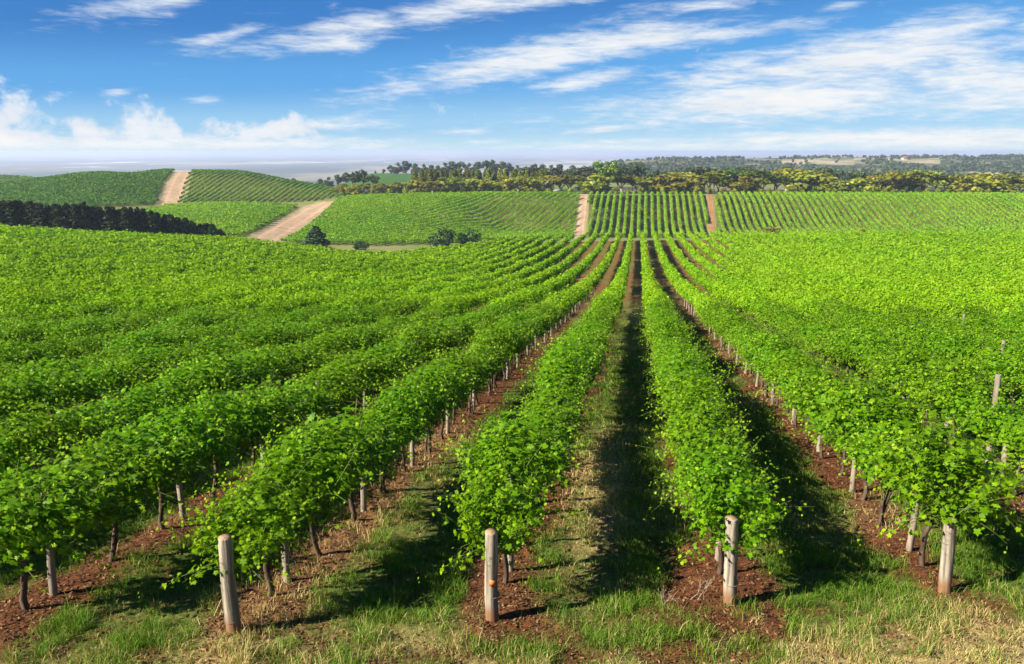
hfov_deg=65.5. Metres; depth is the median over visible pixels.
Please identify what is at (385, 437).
grape vine
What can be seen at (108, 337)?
grape vine
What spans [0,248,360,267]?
vine row
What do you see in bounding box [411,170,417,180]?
conifer
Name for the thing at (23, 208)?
pine tree
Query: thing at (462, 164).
dark tree
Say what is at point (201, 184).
vine row
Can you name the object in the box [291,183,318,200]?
vine row
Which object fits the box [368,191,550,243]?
vine row
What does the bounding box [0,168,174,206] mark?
vineyard foliage
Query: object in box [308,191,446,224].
vine row
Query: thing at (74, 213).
pine tree
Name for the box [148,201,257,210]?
vine row
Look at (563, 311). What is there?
grape vine
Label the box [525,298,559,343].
grape vine
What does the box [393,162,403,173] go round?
dark tree
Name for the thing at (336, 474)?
grape vine
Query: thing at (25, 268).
vine row
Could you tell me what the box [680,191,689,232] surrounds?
vine row
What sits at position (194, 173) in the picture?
vine row
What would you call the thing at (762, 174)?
gum tree
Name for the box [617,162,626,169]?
dark tree
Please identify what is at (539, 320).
grape vine
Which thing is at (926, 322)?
grape vine
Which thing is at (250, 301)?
vine row
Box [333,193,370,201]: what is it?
vine row
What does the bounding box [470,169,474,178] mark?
conifer
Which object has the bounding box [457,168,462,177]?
conifer
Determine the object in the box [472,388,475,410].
line post
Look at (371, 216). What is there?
vine row
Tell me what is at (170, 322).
grape vine
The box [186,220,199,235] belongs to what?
pine tree
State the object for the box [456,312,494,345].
grape vine
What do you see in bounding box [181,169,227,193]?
vine row
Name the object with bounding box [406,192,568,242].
vine row
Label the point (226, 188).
vine row
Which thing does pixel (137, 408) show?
grape vine
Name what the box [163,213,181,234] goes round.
pine tree
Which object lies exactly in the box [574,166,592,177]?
dark tree
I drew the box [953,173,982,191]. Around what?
gum tree
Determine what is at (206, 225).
pine tree
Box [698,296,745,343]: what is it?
grape vine
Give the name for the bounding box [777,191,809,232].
vine row
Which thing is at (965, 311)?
grape vine
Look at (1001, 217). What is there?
vine row
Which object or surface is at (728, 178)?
gum tree
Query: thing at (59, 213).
pine tree
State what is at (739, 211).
vine row
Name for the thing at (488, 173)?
conifer
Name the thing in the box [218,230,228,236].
pine tree
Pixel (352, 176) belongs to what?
gum tree
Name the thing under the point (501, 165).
dark tree
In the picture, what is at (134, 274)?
vine row
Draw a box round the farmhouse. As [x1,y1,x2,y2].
[901,156,910,159]
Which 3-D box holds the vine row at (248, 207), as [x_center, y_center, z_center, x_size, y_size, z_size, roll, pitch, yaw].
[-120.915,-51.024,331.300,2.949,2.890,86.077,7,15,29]
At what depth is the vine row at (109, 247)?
119.82 m
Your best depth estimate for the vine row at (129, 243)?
134.64 m
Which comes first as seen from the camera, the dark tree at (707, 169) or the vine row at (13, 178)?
the dark tree at (707, 169)
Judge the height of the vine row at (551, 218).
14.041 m
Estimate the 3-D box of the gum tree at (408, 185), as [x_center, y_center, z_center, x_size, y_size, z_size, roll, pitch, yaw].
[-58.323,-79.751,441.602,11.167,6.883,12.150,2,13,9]
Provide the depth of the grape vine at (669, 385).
18.90 m
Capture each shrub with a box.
[378,187,384,193]
[611,186,617,193]
[638,187,644,193]
[647,186,654,193]
[671,187,677,193]
[706,187,711,193]
[763,226,774,232]
[773,227,780,233]
[976,187,983,193]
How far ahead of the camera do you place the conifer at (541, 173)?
466.72 m
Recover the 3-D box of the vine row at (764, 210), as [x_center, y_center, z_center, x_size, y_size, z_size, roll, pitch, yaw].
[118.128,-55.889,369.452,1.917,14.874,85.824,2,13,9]
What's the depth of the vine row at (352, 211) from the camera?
347.79 m
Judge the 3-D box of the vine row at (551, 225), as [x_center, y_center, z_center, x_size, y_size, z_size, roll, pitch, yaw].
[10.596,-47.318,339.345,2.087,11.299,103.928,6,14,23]
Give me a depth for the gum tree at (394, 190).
437.28 m
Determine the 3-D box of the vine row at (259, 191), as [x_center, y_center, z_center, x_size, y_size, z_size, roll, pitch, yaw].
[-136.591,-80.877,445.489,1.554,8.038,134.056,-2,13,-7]
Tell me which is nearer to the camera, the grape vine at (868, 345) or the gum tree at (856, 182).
the grape vine at (868, 345)
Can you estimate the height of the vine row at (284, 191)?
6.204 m
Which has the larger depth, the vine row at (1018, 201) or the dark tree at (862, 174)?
the dark tree at (862, 174)
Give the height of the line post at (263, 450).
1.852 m
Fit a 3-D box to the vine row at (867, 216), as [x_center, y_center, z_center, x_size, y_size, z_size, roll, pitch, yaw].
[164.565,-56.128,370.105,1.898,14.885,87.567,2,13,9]
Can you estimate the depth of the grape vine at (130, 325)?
35.96 m
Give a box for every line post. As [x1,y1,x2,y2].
[41,490,57,595]
[175,436,185,518]
[258,403,264,469]
[275,482,290,582]
[360,434,365,511]
[363,388,365,409]
[410,401,414,466]
[446,401,449,433]
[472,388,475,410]
[506,358,508,378]
[507,473,513,571]
[715,467,726,561]
[755,369,759,386]
[771,380,774,403]
[791,409,794,424]
[816,393,823,451]
[849,449,856,492]
[906,463,924,551]
[984,374,1001,478]
[999,414,1008,486]
[1000,340,1005,355]
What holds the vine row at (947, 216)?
on the ground at (310, 168)
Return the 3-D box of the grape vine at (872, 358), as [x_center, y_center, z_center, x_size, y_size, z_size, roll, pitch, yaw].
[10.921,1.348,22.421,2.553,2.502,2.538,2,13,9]
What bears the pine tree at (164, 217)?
on the ground at (310, 168)
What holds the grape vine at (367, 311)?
on the ground at (310, 168)
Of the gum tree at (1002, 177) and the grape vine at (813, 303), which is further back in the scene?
the gum tree at (1002, 177)
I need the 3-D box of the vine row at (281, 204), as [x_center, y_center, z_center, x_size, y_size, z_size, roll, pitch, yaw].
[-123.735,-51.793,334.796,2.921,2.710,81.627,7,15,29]
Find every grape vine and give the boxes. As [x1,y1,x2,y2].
[0,308,23,338]
[0,311,34,322]
[0,314,53,350]
[0,330,22,353]
[0,336,49,369]
[0,346,59,425]
[0,346,85,382]
[0,357,114,420]
[0,369,50,429]
[0,377,116,495]
[0,427,60,493]
[0,449,137,610]
[4,320,58,336]
[9,391,137,464]
[9,415,202,568]
[13,306,49,324]
[15,326,81,369]
[23,354,138,410]
[26,308,70,324]
[28,312,73,334]
[34,332,71,350]
[35,352,108,404]
[40,362,242,529]
[44,305,105,344]
[52,320,110,365]
[53,310,91,327]
[60,314,138,335]
[64,373,186,437]
[65,322,130,357]
[66,306,118,328]
[67,349,182,404]
[68,301,121,316]
[71,343,138,367]
[91,313,181,360]
[92,336,196,389]
[96,306,137,322]
[108,310,156,338]
[118,300,157,318]
[118,305,175,331]
[120,320,178,336]
[125,361,218,413]
[135,319,205,352]
[137,310,207,336]
[138,445,353,598]
[139,341,257,398]
[144,376,282,497]
[148,330,220,386]
[154,308,170,318]
[156,308,182,315]
[163,323,219,347]
[169,304,220,329]
[174,318,253,345]
[174,329,248,360]
[175,299,226,317]
[184,305,245,331]
[190,367,315,475]
[198,302,256,340]
[199,337,291,395]
[218,308,256,324]
[221,335,312,385]
[222,305,239,313]
[222,313,291,353]
[225,408,412,556]
[226,296,264,321]
[227,340,269,359]
[229,316,273,347]
[243,308,297,328]
[248,379,349,445]
[249,316,304,348]
[252,305,278,319]
[255,298,291,319]
[265,337,334,387]
[267,395,416,521]
[270,348,385,414]
[272,316,345,342]
[273,353,371,431]
[275,316,311,326]
[278,308,319,323]
[280,294,315,309]
[284,303,325,330]
[284,317,315,343]
[291,345,346,383]
[293,321,362,363]
[303,300,362,331]
[305,322,378,356]
[306,293,337,316]
[306,310,353,336]
[319,342,401,412]
[332,310,371,329]
[333,317,393,351]
[336,297,384,327]
[336,340,414,402]
[339,319,407,348]
[344,394,440,492]
[351,328,429,389]
[352,363,456,472]
[358,299,400,319]
[368,297,410,317]
[368,304,413,331]
[368,319,401,342]
[377,291,413,319]
[381,350,477,452]
[382,344,431,380]
[384,321,462,363]
[385,356,486,439]
[386,293,421,313]
[390,303,468,369]
[399,314,423,324]
[404,305,444,325]
[409,308,430,325]
[410,338,495,424]
[411,301,448,321]
[413,307,465,360]
[418,434,585,583]
[420,293,462,321]
[422,303,455,318]
[430,398,596,540]
[432,311,481,357]
[434,315,471,351]
[445,299,473,314]
[453,342,517,403]
[454,307,500,339]
[454,344,507,414]
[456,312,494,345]
[458,326,524,395]
[461,377,585,512]
[463,307,501,321]
[465,311,528,388]
[474,299,513,318]
[475,320,535,380]
[479,293,545,368]
[481,299,515,316]
[488,362,598,441]
[491,395,588,470]
[492,318,539,373]
[512,302,553,357]
[516,334,615,398]
[519,315,541,363]
[520,373,603,433]
[522,294,567,346]
[522,304,549,354]
[523,338,610,414]
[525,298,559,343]
[534,308,554,349]
[534,328,615,401]
[539,330,613,400]
[542,287,577,312]
[542,301,568,336]
[546,302,565,339]
[547,322,617,365]
[552,304,574,333]
[559,323,613,362]
[562,321,620,360]
[565,318,616,354]
[573,322,617,349]
[574,306,621,334]
[575,296,622,326]
[575,299,624,337]
[576,313,617,345]
[579,310,617,340]
[585,290,627,320]
[593,299,625,320]
[633,301,704,352]
[634,295,680,318]
[635,312,697,344]
[636,371,773,503]
[638,294,676,315]
[640,306,682,330]
[640,335,698,373]
[641,308,674,338]
[641,322,695,359]
[641,337,703,388]
[641,356,745,423]
[642,362,727,412]
[643,325,696,367]
[643,341,720,393]
[643,421,788,537]
[644,340,722,404]
[645,306,679,322]
[647,378,747,453]
[649,337,725,400]
[652,433,813,574]
[691,301,714,331]
[695,307,713,337]
[696,300,711,334]
[697,306,723,340]
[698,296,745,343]
[703,307,752,350]
[707,309,763,359]
[707,311,740,355]
[708,315,722,347]
[719,317,758,369]
[719,322,752,364]
[723,317,769,375]
[728,325,814,397]
[729,325,823,406]
[730,328,786,388]
[730,332,774,382]
[747,296,782,325]
[748,299,784,331]
[748,300,801,334]
[749,341,834,415]
[752,345,830,427]
[759,297,802,342]
[759,302,798,332]
[764,362,832,442]
[765,364,893,458]
[767,304,804,341]
[774,309,806,341]
[781,305,824,349]
[784,320,822,355]
[784,361,953,499]
[786,312,837,365]
[791,380,885,476]
[799,308,855,371]
[802,323,853,377]
[806,296,828,318]
[808,300,832,321]
[811,315,905,382]
[812,292,850,321]
[817,299,859,327]
[818,322,868,378]
[819,295,876,328]
[820,408,954,526]
[833,327,915,389]
[840,308,886,331]
[841,309,897,331]
[843,395,1023,566]
[850,346,945,404]
[859,316,889,342]
[861,337,967,396]
[866,308,915,335]
[867,299,896,311]
[878,314,954,355]
[881,323,940,352]
[884,299,943,320]
[886,346,1016,447]
[892,353,962,431]
[897,307,946,327]
[906,326,968,368]
[916,318,941,326]
[916,324,980,371]
[923,299,970,317]
[924,374,1023,446]
[926,310,965,330]
[931,318,1011,392]
[937,304,969,323]
[938,318,974,334]
[946,296,992,323]
[948,307,1017,342]
[948,336,1023,391]
[960,304,1000,322]
[960,322,1023,410]
[964,374,1023,496]
[969,325,1015,343]
[974,330,1019,356]
[984,415,1023,483]
[987,306,1023,336]
[997,349,1023,401]
[1000,292,1023,318]
[1001,324,1023,354]
[1003,305,1023,334]
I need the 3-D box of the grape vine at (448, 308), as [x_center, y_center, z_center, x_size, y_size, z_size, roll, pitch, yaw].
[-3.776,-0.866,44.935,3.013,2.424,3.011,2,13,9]
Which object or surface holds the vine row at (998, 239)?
on the ground at (310, 168)
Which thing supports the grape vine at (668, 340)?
on the ground at (310, 168)
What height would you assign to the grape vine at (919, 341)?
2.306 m
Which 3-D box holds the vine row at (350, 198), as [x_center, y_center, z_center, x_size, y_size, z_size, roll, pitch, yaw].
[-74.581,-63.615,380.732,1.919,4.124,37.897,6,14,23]
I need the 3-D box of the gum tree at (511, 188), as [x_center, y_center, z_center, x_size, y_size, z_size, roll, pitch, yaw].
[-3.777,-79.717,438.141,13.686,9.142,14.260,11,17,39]
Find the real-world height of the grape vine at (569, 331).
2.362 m
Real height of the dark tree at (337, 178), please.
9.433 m
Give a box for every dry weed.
[656,587,678,606]
[690,576,713,599]
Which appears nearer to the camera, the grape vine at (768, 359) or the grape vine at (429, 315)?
the grape vine at (768, 359)
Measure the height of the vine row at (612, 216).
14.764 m
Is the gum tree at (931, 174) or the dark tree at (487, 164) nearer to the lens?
the gum tree at (931, 174)
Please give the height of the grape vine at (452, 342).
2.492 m
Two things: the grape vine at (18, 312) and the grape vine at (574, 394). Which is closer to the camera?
the grape vine at (574, 394)
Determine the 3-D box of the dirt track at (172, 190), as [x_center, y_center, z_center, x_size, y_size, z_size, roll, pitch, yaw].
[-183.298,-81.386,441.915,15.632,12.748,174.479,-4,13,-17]
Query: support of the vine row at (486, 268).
on the ground at (310, 168)
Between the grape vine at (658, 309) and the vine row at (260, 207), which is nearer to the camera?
the grape vine at (658, 309)
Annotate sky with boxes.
[0,0,1023,154]
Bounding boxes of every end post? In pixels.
[218,534,241,634]
[484,528,499,622]
[723,515,738,605]
[937,515,956,593]
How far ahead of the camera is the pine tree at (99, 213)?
197.24 m
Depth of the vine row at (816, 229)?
368.49 m
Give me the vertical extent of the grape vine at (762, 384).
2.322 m
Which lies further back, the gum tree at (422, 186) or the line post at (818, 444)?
the gum tree at (422, 186)
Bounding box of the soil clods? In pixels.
[3,390,1023,663]
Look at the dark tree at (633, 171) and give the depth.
495.37 m
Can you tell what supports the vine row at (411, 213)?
on the ground at (310, 168)
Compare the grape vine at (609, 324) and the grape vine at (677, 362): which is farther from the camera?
the grape vine at (609, 324)
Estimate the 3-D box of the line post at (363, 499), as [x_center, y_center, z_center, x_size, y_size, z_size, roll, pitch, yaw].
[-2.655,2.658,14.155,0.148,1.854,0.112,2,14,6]
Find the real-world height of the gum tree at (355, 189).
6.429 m
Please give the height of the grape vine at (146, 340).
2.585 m
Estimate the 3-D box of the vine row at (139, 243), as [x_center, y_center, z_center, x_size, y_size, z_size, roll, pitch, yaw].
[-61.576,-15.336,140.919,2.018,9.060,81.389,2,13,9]
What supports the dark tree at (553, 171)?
on the ground at (310, 168)
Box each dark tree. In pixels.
[315,178,324,184]
[324,177,334,186]
[334,174,342,184]
[342,172,349,181]
[387,165,393,172]
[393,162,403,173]
[402,161,411,173]
[411,163,420,174]
[419,164,427,172]
[441,162,450,171]
[448,161,458,172]
[455,161,465,171]
[464,163,474,172]
[472,161,481,170]
[480,160,493,171]
[491,159,496,173]
[495,161,505,171]
[506,163,513,173]
[521,166,534,174]
[533,167,557,175]
[552,168,571,185]
[556,164,562,169]
[563,169,581,186]
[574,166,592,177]
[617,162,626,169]
[620,165,645,190]
[632,165,649,176]
[633,161,649,170]
[646,170,662,177]
[685,167,704,174]
[693,166,710,191]
[735,166,751,179]
[817,168,833,174]
[830,170,847,180]
[844,173,855,181]
[850,170,869,178]
[998,171,1015,174]
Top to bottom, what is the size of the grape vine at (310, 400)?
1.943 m
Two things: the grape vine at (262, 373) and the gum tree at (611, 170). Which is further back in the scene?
the gum tree at (611, 170)
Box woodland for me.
[520,153,1023,182]
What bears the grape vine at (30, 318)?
on the ground at (310, 168)
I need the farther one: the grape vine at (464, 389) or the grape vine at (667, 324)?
the grape vine at (667, 324)
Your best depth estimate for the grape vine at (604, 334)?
31.06 m
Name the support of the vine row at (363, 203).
on the ground at (310, 168)
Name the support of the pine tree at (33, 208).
on the ground at (310, 168)
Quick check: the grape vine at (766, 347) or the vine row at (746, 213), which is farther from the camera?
the vine row at (746, 213)
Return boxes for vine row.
[0,175,19,180]
[0,225,44,227]
[0,226,99,231]
[0,228,118,234]
[0,229,138,235]
[0,231,175,239]
[0,232,194,243]
[0,233,210,244]
[0,234,227,245]
[0,235,250,247]
[0,236,501,317]
[0,236,514,320]
[0,237,269,248]
[0,238,284,253]
[0,239,304,254]
[0,239,486,309]
[0,240,311,257]
[0,241,472,293]
[0,243,324,259]
[0,243,459,289]
[0,245,333,261]
[0,245,445,284]
[0,247,344,264]
[0,247,426,285]
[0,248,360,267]
[0,249,387,274]
[0,249,406,280]
[0,250,374,270]
[1,226,80,230]
[1,231,159,238]
[6,175,26,180]
[39,236,526,320]
[116,235,538,318]
[145,201,270,211]
[146,201,234,210]
[147,200,247,210]
[147,201,225,208]
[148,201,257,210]
[150,201,216,207]
[154,202,280,213]
[155,201,204,206]
[160,202,288,214]
[160,204,295,215]
[161,206,293,216]
[162,203,297,215]
[174,208,290,217]
[174,211,284,218]
[177,169,239,201]
[179,169,232,198]
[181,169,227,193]
[181,212,284,219]
[181,216,275,222]
[182,169,224,188]
[183,170,243,202]
[184,169,218,183]
[186,169,210,178]
[189,214,280,221]
[190,170,248,201]
[194,217,271,223]
[196,171,251,201]
[197,220,269,224]
[198,235,551,313]
[203,172,257,201]
[210,173,260,200]
[215,222,265,226]
[215,223,260,227]
[215,226,256,229]
[216,174,266,201]
[217,227,253,231]
[222,230,247,233]
[223,174,270,200]
[224,231,242,235]
[230,175,275,201]
[237,176,279,200]
[243,177,285,200]
[249,178,288,201]
[255,233,563,317]
[256,179,294,201]
[263,180,298,200]
[270,181,303,200]
[277,181,308,200]
[280,191,497,240]
[284,182,314,200]
[284,191,491,237]
[287,191,484,237]
[290,191,503,241]
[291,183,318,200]
[291,191,477,234]
[295,191,470,233]
[297,184,322,199]
[299,191,464,231]
[301,191,457,228]
[304,185,325,199]
[304,191,451,227]
[304,191,510,242]
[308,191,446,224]
[310,192,437,223]
[311,186,330,199]
[312,192,431,221]
[316,192,425,217]
[317,187,334,198]
[319,192,419,217]
[320,192,409,215]
[321,233,574,312]
[322,191,516,240]
[323,192,404,211]
[325,193,395,209]
[327,193,390,207]
[329,191,523,242]
[330,193,385,205]
[331,193,377,204]
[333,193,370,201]
[338,191,529,242]
[349,191,536,242]
[358,191,541,241]
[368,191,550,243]
[376,234,585,315]
[377,191,555,243]
[392,191,562,243]
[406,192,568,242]
[420,192,573,242]
[427,233,598,314]
[435,192,579,241]
[453,194,579,240]
[482,201,578,239]
[488,232,610,311]
[510,209,576,238]
[525,215,577,237]
[538,221,576,237]
[541,232,621,333]
[551,228,575,236]
[585,191,598,234]
[587,191,592,202]
[591,232,633,312]
[592,191,604,235]
[600,191,610,235]
[608,191,616,233]
[614,191,622,235]
[622,191,628,236]
[629,192,634,232]
[636,191,640,235]
[640,232,673,312]
[644,191,647,235]
[650,191,654,235]
[651,231,728,333]
[656,191,662,235]
[663,191,668,231]
[663,231,787,318]
[668,192,675,236]
[675,191,684,235]
[675,232,840,320]
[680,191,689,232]
[686,232,919,318]
[687,191,698,235]
[693,191,706,234]
[698,232,989,324]
[699,191,708,222]
[709,232,1023,320]
[714,196,730,233]
[718,192,734,233]
[721,231,1023,312]
[724,192,744,234]
[730,191,748,231]
[732,232,1023,298]
[735,192,756,233]
[741,191,766,233]
[745,231,1023,293]
[747,191,766,227]
[754,191,779,232]
[756,232,1023,294]
[760,191,789,233]
[766,191,791,232]
[767,231,1023,289]
[772,191,800,233]
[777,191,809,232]
[778,231,1023,281]
[783,191,816,233]
[790,191,824,232]
[790,231,1020,278]
[795,191,831,232]
[802,192,836,232]
[802,231,1023,277]
[807,191,846,233]
[813,191,851,232]
[814,232,1022,274]
[819,191,856,231]
[823,231,1023,271]
[826,191,866,231]
[832,191,871,232]
[837,191,881,232]
[837,232,1023,269]
[843,191,890,232]
[847,231,1023,265]
[849,191,895,231]
[855,192,899,231]
[858,231,1023,262]
[861,191,910,232]
[867,191,917,231]
[871,231,1023,259]
[873,191,922,231]
[880,192,926,231]
[884,231,1023,256]
[885,191,938,231]
[892,191,947,231]
[896,231,1023,255]
[897,191,954,231]
[903,192,959,231]
[906,232,1023,251]
[909,191,968,231]
[915,191,971,231]
[918,230,1023,248]
[920,191,984,231]
[928,191,987,231]
[928,231,1023,246]
[933,192,993,231]
[939,191,1004,231]
[940,231,1023,244]
[944,192,1009,231]
[950,192,1015,231]
[952,231,1023,243]
[956,192,1023,231]
[960,230,1023,239]
[962,192,1023,229]
[968,192,1023,228]
[972,231,1023,237]
[974,192,1023,224]
[980,191,1023,220]
[985,192,1023,215]
[986,231,1023,235]
[991,192,1023,211]
[997,192,1023,206]
[1004,192,1023,201]
[1010,192,1023,198]
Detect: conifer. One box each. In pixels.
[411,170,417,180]
[417,168,425,181]
[426,168,434,181]
[432,169,437,180]
[438,168,443,180]
[443,168,448,178]
[448,170,456,191]
[453,169,460,191]
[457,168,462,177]
[465,169,471,192]
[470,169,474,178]
[474,169,480,181]
[485,168,492,189]
[492,171,498,181]
[497,170,503,182]
[501,168,508,181]
[537,168,547,191]
[547,171,554,191]
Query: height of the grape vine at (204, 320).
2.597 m
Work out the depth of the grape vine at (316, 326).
33.78 m
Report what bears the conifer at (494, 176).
on the ground at (310, 168)
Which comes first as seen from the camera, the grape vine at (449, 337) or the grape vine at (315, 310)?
the grape vine at (449, 337)
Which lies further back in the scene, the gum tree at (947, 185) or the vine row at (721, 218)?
the gum tree at (947, 185)
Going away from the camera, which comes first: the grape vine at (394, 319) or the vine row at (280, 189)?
the grape vine at (394, 319)
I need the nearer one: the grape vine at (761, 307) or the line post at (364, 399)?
the line post at (364, 399)
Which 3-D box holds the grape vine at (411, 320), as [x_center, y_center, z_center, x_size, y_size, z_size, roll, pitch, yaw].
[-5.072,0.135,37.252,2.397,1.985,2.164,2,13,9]
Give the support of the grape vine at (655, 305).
on the ground at (310, 168)
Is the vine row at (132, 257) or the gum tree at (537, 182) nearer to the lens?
the vine row at (132, 257)
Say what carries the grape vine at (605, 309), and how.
on the ground at (310, 168)
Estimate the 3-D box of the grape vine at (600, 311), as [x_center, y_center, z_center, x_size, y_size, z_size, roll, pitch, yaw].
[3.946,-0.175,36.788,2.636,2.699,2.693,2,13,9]
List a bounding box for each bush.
[303,225,335,249]
[352,241,370,249]
[428,226,455,246]
[455,228,480,244]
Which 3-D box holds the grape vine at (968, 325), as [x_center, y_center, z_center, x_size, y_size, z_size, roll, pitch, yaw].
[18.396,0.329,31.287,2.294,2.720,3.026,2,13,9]
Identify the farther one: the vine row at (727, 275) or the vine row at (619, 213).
the vine row at (619, 213)
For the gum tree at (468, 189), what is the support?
on the ground at (310, 168)
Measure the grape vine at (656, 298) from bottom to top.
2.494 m
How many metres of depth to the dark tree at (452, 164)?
864.08 m
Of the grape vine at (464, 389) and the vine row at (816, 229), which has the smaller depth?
the grape vine at (464, 389)
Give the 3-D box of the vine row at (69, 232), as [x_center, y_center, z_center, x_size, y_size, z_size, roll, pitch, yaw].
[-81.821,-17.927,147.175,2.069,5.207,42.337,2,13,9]
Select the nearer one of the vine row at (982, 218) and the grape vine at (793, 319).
the grape vine at (793, 319)
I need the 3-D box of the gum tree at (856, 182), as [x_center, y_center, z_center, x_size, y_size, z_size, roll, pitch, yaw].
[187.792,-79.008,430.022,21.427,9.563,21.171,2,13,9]
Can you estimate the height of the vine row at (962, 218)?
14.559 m
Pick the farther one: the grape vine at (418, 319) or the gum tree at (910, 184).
the gum tree at (910, 184)
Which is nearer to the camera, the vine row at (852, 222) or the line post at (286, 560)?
the line post at (286, 560)
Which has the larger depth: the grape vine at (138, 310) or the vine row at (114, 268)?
the vine row at (114, 268)
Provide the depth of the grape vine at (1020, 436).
14.04 m
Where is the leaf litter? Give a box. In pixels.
[0,344,1023,663]
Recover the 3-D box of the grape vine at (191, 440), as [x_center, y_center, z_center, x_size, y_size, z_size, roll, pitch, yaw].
[-5.792,2.091,13.171,2.970,2.648,2.424,7,15,30]
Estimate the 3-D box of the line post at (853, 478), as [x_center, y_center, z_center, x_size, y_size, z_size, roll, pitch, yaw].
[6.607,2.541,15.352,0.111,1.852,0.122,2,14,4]
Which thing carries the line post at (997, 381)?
on the ground at (310, 168)
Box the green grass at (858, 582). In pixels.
[0,312,1023,663]
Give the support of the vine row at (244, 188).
on the ground at (310, 168)
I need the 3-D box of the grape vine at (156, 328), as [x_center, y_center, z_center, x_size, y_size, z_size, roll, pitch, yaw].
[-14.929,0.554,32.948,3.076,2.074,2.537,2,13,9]
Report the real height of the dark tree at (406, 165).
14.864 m
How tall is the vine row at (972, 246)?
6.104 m
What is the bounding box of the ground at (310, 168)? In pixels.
[0,154,1023,663]
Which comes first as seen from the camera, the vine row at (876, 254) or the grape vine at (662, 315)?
the grape vine at (662, 315)
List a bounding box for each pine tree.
[0,201,14,225]
[2,200,22,225]
[9,199,26,225]
[17,203,30,227]
[22,199,40,226]
[28,203,43,226]
[28,203,51,227]
[39,206,53,226]
[46,205,60,228]
[50,204,67,228]
[58,204,75,228]
[66,203,86,229]
[78,200,95,230]
[87,206,100,230]
[93,206,105,229]
[99,206,117,231]
[106,208,117,230]
[115,208,127,230]
[116,206,137,231]
[126,206,140,232]
[134,208,146,232]
[139,208,150,232]
[142,209,164,233]
[149,212,166,233]
[161,214,167,232]
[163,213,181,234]
[172,216,182,233]
[177,220,192,234]
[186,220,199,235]
[197,224,207,235]
[201,223,211,234]
[205,224,219,237]
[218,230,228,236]
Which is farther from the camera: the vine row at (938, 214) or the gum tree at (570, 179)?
the gum tree at (570, 179)
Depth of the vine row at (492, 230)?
339.23 m
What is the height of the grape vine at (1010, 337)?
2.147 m
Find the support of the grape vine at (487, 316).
on the ground at (310, 168)
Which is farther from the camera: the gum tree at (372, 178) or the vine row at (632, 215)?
the gum tree at (372, 178)
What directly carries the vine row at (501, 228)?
on the ground at (310, 168)
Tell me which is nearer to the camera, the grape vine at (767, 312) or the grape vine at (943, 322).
the grape vine at (943, 322)
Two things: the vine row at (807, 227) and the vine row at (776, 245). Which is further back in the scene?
the vine row at (807, 227)
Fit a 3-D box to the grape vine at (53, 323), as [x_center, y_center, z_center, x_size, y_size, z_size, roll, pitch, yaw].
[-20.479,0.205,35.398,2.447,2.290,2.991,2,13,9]
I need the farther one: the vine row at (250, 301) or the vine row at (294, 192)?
the vine row at (294, 192)
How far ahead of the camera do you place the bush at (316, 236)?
224.30 m
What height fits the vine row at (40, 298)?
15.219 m
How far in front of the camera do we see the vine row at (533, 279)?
66.68 m
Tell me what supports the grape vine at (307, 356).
on the ground at (310, 168)
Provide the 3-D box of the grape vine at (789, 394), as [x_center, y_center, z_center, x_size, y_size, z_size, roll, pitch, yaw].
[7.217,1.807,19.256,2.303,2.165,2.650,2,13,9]
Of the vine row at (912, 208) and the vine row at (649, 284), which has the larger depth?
the vine row at (912, 208)
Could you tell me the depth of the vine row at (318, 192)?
426.70 m
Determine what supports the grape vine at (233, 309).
on the ground at (310, 168)
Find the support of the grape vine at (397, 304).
on the ground at (310, 168)
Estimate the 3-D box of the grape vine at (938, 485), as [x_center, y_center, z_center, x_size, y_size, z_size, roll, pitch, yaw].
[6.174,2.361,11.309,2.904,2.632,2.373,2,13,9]
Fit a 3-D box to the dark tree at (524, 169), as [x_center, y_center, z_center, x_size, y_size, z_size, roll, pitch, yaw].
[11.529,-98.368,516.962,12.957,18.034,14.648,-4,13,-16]
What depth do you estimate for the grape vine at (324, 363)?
26.56 m
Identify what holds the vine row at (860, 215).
on the ground at (310, 168)
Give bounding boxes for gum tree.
[335,183,350,194]
[344,172,360,184]
[344,184,368,194]
[356,170,368,190]
[360,183,377,192]
[365,174,380,184]
[370,185,387,193]
[374,182,403,189]
[393,185,406,192]
[399,182,412,189]
[405,180,422,192]
[414,181,435,192]
[422,181,444,192]
[433,180,455,192]
[437,177,469,189]
[446,176,478,188]
[460,185,475,192]
[474,179,503,191]
[499,179,517,191]
[504,175,533,191]
[515,176,539,193]
[524,177,546,188]
[529,175,558,191]
[547,178,572,188]
[552,174,586,189]
[574,173,614,193]
[592,160,623,193]
[608,174,635,190]
[627,177,655,189]
[634,176,648,192]
[642,182,658,192]
[648,174,690,192]
[659,171,694,181]
[677,174,706,193]
[691,171,725,187]
[702,177,733,192]
[712,169,757,184]
[724,175,764,192]
[733,169,789,187]
[760,168,822,190]
[766,174,792,189]
[784,170,830,192]
[808,172,837,192]
[823,180,850,192]
[846,177,881,192]
[865,174,892,192]
[882,170,919,189]
[885,176,927,192]
[901,170,950,186]
[918,174,955,189]
[936,180,953,188]
[940,181,972,192]
[951,173,1015,183]
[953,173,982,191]
[966,173,1019,192]
[1000,174,1023,192]
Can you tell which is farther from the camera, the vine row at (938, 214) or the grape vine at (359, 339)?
the vine row at (938, 214)
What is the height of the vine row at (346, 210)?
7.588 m
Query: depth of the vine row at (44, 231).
145.37 m
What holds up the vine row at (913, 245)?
on the ground at (310, 168)
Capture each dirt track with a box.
[154,171,192,205]
[247,201,334,241]
[574,194,588,238]
[705,194,716,238]
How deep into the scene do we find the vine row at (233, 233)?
259.26 m
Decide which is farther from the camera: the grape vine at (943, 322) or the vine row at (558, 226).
the vine row at (558, 226)
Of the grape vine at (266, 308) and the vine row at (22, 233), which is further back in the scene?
the vine row at (22, 233)
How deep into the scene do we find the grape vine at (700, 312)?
47.04 m

